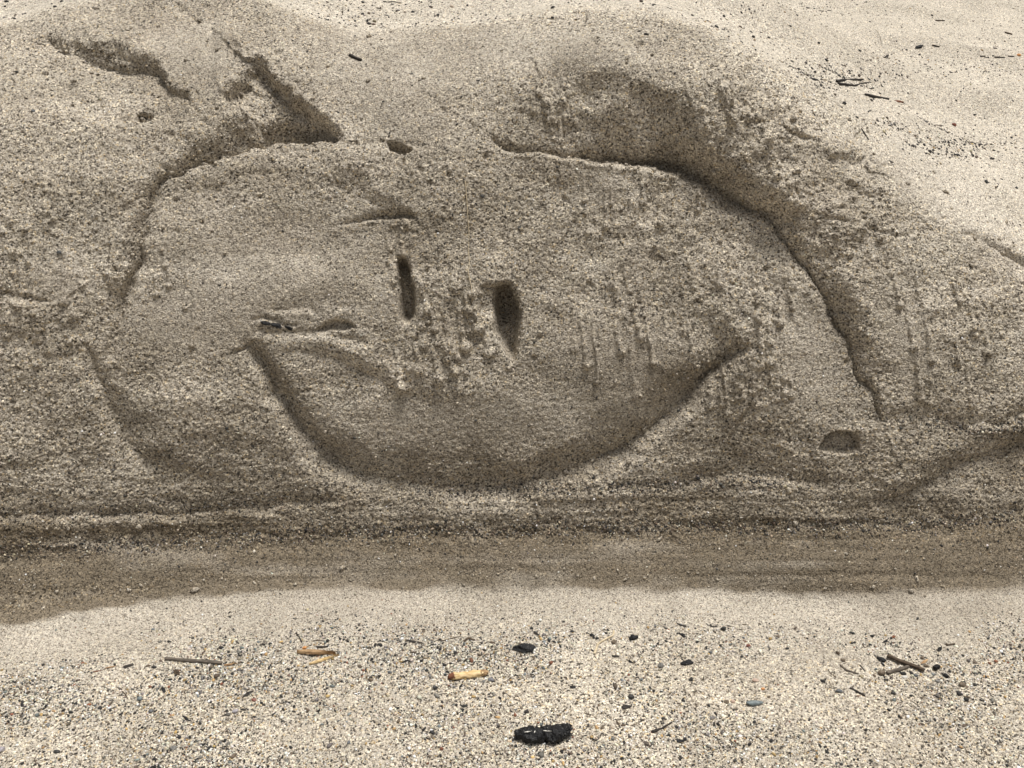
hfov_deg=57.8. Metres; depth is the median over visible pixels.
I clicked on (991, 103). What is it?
beach
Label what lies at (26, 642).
beach
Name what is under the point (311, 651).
wood splinter
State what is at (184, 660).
twig
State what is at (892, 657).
twig
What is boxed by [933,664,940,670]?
pebble
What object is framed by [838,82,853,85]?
twig
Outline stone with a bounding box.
[746,700,763,705]
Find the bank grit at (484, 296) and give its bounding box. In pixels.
[0,0,1023,606]
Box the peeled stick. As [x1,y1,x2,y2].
[447,669,488,679]
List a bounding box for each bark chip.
[173,669,179,674]
[621,705,631,708]
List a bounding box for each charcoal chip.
[261,321,270,324]
[270,323,281,327]
[629,634,637,639]
[680,659,693,664]
[876,656,885,662]
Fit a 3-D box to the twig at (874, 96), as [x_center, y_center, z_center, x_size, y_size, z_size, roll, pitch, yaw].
[0.833,-0.651,2.106,0.107,0.034,0.014,-24,40,-32]
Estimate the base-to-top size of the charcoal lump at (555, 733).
0.026 m
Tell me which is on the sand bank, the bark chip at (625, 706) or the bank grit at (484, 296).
the bank grit at (484, 296)
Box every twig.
[164,657,222,664]
[349,53,361,60]
[651,721,673,732]
[835,78,863,81]
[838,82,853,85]
[840,664,857,673]
[850,687,864,695]
[865,93,889,99]
[886,665,910,674]
[887,654,924,671]
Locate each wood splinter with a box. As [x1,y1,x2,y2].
[297,649,335,654]
[309,654,338,664]
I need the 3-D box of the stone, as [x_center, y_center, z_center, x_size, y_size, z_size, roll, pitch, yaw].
[0.407,0.535,1.555,0.030,0.008,0.010,0,33,0]
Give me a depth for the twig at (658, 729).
1.51 m
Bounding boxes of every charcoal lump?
[512,641,535,652]
[514,723,572,743]
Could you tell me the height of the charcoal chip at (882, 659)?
0.007 m
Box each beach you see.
[0,0,1023,203]
[0,589,1023,767]
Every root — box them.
[593,630,614,653]
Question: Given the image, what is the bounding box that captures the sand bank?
[0,0,1023,628]
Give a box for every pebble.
[878,670,885,674]
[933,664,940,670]
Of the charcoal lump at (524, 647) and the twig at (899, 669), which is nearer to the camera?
the twig at (899, 669)
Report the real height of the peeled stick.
0.015 m
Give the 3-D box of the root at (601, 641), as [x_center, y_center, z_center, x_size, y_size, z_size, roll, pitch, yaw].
[0.165,0.465,1.672,0.013,0.007,0.068,26,41,34]
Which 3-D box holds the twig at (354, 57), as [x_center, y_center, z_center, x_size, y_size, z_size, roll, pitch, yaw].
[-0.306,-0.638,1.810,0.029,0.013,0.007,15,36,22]
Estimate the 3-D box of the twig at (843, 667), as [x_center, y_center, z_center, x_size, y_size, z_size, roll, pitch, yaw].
[0.585,0.498,1.612,0.032,0.005,0.007,25,40,33]
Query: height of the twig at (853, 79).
0.044 m
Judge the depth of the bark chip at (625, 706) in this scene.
1.55 m
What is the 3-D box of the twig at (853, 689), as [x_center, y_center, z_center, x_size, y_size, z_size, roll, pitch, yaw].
[0.587,0.523,1.576,0.027,0.004,0.004,23,39,31]
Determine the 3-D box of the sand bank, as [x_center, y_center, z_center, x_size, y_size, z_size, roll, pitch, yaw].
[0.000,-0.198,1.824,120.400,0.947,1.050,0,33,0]
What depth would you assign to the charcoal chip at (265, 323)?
1.74 m
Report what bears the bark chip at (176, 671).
on the beach at (26, 642)
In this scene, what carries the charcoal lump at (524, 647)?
on the beach at (26, 642)
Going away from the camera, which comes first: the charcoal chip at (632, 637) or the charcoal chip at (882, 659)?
the charcoal chip at (882, 659)
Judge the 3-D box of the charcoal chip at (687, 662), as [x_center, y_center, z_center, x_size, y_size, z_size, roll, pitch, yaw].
[0.307,0.489,1.630,0.025,0.007,0.009,-7,34,-11]
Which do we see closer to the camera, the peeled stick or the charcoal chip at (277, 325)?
the peeled stick
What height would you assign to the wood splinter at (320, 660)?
0.007 m

